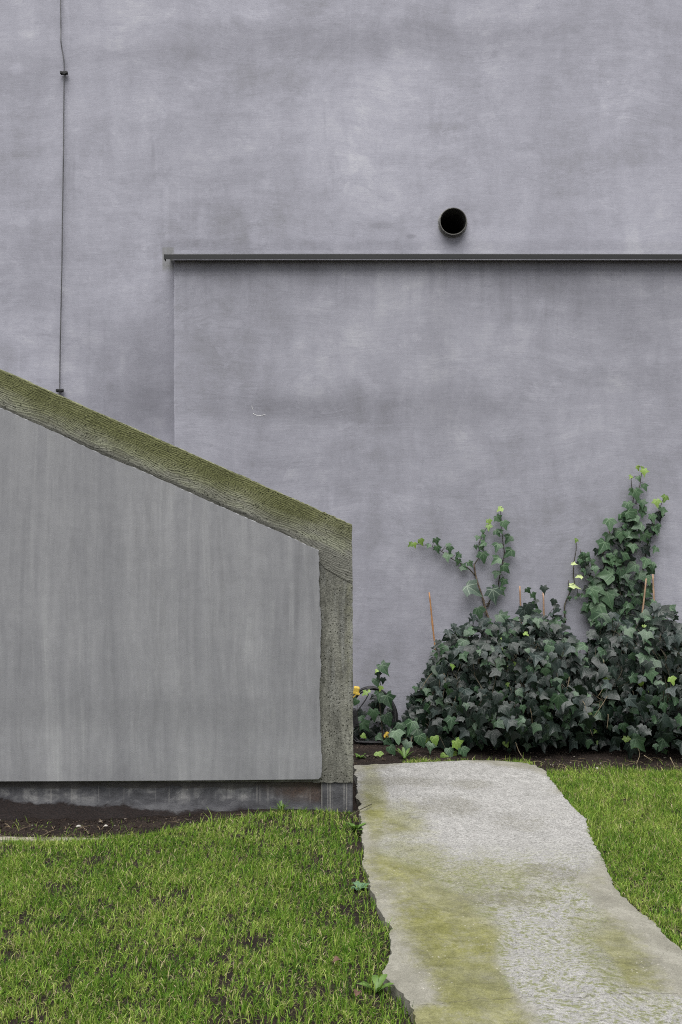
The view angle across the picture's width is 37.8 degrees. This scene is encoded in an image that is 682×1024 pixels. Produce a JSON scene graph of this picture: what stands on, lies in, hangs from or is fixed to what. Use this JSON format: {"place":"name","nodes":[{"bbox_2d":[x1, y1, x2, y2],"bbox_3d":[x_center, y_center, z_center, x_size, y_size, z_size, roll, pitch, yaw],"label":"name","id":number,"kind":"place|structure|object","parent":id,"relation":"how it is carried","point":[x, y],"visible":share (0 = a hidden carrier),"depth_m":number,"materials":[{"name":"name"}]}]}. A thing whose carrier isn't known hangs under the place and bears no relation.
{"place":"outdoors","nodes":[
{"label":"outdoors","id":0,"kind":"place"},
{"bbox_2d":[0,805,414,1023],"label":"lawn grass","id":1,"kind":"structure","parent":0,"point":[11,862],"depth_m":2.90,"materials":[{"name":"green plant"}]},
{"bbox_2d":[0,737,681,1023],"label":"ground","id":2,"kind":"structure","parent":0,"point":[360,750],"depth_m":3.09,"materials":[{"name":"soil"}]},
{"bbox_2d":[0,837,102,843],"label":"edging board","id":3,"kind":"object","parent":2,"relation":"on","point":[27,838],"visible":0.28,"depth_m":3.65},
{"bbox_2d":[0,369,353,819],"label":"stair parapet","id":4,"kind":"structure","parent":2,"relation":"on","point":[176,631],"depth_m":3.95,"materials":[{"name":"concrete"}]},
{"bbox_2d":[272,800,288,810],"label":"weed","id":5,"kind":"object","parent":2,"relation":"on","point":[281,805],"visible":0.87,"depth_m":3.95,"materials":[{"name":"green plant"}]},
{"bbox_2d":[0,0,681,738],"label":"house wall","id":6,"kind":"structure","parent":2,"relation":"on","point":[388,410],"depth_m":5.41,"materials":[{"name":"paint"}]},
{"bbox_2d":[56,0,67,394],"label":"lightning cable","id":7,"kind":"object","parent":6,"relation":"attached to","point":[63,73],"visible":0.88,"depth_m":5.39,"materials":[{"name":"metal"}]},
{"bbox_2d":[164,254,681,260],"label":"metal flashing","id":8,"kind":"object","parent":6,"relation":"attached to","point":[430,256],"visible":1,"depth_m":5.24,"materials":[{"name":"grey metal"}]},
{"bbox_2d":[438,207,466,237],"bbox_3d":[0.606,-1.569,5.689,0.162,0.159,0.642,0,0,0],"label":"vent pipe","id":9,"kind":"object","parent":6,"relation":"attached to","point":[452,222],"visible":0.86,"depth_m":5.47,"materials":[{"name":"grey plastic"}]},
{"bbox_2d":[408,506,514,622],"bbox_3d":[0.636,0.291,5.245,0.569,0.643,0.083,0,0,0],"label":"climbing ivy","id":10,"kind":"object","parent":6,"relation":"attached to","point":[493,593],"visible":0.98,"depth_m":5.25,"materials":[{"name":"green plant"}]},
{"bbox_2d":[563,538,584,622],"bbox_3d":[1.230,0.362,5.252,0.119,0.452,0.068,0,0,0],"label":"climbing ivy","id":11,"kind":"object","parent":6,"relation":"attached to","point":[573,585],"visible":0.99,"depth_m":5.26,"materials":[{"name":"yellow plant"}]},
{"bbox_2d":[576,465,668,625],"bbox_3d":[1.482,0.194,5.247,0.491,0.883,0.084,0,0,0],"label":"climbing ivy","id":12,"kind":"object","parent":6,"relation":"attached to","point":[602,594],"visible":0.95,"depth_m":5.24,"materials":[{"name":"green plant"}]},
{"bbox_2d":[0,738,681,837],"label":"soil crumbs","id":13,"kind":"object","parent":2,"relation":"on","point":[166,818],"visible":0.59,"depth_m":3.96,"materials":[{"name":"brown soil"}]},
{"bbox_2d":[2,757,680,837],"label":"plant litter","id":14,"kind":"object","parent":2,"relation":"on","point":[356,763],"visible":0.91,"depth_m":3.91,"materials":[{"name":"brown plant"}]},
{"bbox_2d":[346,822,364,830],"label":"weed","id":15,"kind":"object","parent":2,"relation":"on","point":[353,826],"visible":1,"depth_m":3.75,"materials":[{"name":"green plant"}]},
{"bbox_2d":[353,989,360,996],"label":"dead leaf","id":16,"kind":"object","parent":2,"relation":"on","point":[356,992],"visible":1,"depth_m":2.41,"materials":[{"name":"brown plant"}]},
{"bbox_2d":[351,881,369,889],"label":"weed","id":17,"kind":"object","parent":2,"relation":"on","point":[359,884],"visible":0.99,"depth_m":3.19,"materials":[{"name":"green plant"}]},
{"bbox_2d":[357,974,393,992],"bbox_3d":[0.090,1.183,2.487,0.078,0.031,0.077,0,0,-32],"label":"weed","id":18,"kind":"object","parent":2,"relation":"on","point":[378,986],"visible":0.98,"depth_m":2.49,"materials":[{"name":"green plant"}]},
{"bbox_2d":[353,660,431,744],"bbox_3d":[0.291,1.022,5.179,0.505,0.519,0.190,0,0,0],"label":"ivy","id":19,"kind":"object","parent":2,"relation":"on","point":[381,701],"visible":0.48,"depth_m":5.14,"materials":[{"name":"green plant"}]},
{"bbox_2d":[396,747,413,758],"bbox_3d":[0.305,1.170,4.819,0.082,0.049,0.069,0,0,-31],"label":"weed","id":20,"kind":"object","parent":2,"relation":"on","point":[404,755],"visible":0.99,"depth_m":4.83,"materials":[{"name":"green plant"}]},
{"bbox_2d":[429,592,435,649],"bbox_3d":[0.504,0.821,5.190,0.123,0.799,0.013,0,0,43],"label":"bamboo stake","id":21,"kind":"object","parent":2,"relation":"on","point":[432,624],"visible":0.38,"depth_m":5.21,"materials":[{"name":"brown wood"}]},
{"bbox_2d":[374,718,630,757],"bbox_3d":[0.792,1.127,4.881,1.267,0.221,0.081,0,0,0],"label":"ivy","id":22,"kind":"object","parent":2,"relation":"on","point":[420,739],"visible":0.93,"depth_m":4.87,"materials":[{"name":"green plant"}]},
{"bbox_2d":[519,586,527,743],"bbox_3d":[0.950,0.805,5.190,0.013,0.831,0.093,0,0,-17],"label":"bamboo stake","id":23,"kind":"object","parent":2,"relation":"on","point":[521,622],"visible":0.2,"depth_m":5.22,"materials":[{"name":"brown wood"}]},
{"bbox_2d":[400,585,651,762],"bbox_3d":[0.884,0.816,4.983,1.163,0.882,0.608,0,0,0],"label":"ivy bush","id":24,"kind":"object","parent":2,"relation":"on","point":[537,667],"visible":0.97,"depth_m":4.91,"materials":[{"name":"green plant"}]},
{"bbox_2d":[542,592,544,615],"bbox_3d":[1.066,0.821,5.190,0.015,0.798,0.091,0,0,-7],"label":"bamboo stake","id":25,"kind":"object","parent":2,"relation":"on","point":[543,604],"visible":0.13,"depth_m":5.22,"materials":[{"name":"brown wood"}]},
{"bbox_2d":[576,599,681,766],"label":"ivy bush","id":26,"kind":"object","parent":2,"relation":"on","point":[630,671],"visible":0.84,"depth_m":4.87,"materials":[{"name":"green plant"}]},
{"bbox_2d":[629,578,646,742],"bbox_3d":[1.546,0.785,5.190,0.149,0.872,0.013,0,0,-35],"label":"bamboo stake","id":27,"kind":"object","parent":2,"relation":"on","point":[644,597],"visible":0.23,"depth_m":5.22,"materials":[{"name":"brown wood"}]},
{"bbox_2d":[652,574,658,695],"bbox_3d":[1.648,0.773,5.190,0.014,0.895,0.093,0,0,-16],"label":"bamboo stake","id":28,"kind":"object","parent":2,"relation":"on","point":[653,589],"visible":0.13,"depth_m":5.22,"materials":[{"name":"brown wood"}]},
{"bbox_2d":[353,760,681,1023],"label":"path","id":29,"kind":"structure","parent":0,"point":[495,896],"depth_m":2.98,"materials":[{"name":"concrete"}]},
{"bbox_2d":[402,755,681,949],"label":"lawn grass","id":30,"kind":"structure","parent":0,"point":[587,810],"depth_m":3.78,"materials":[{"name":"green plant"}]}
]}

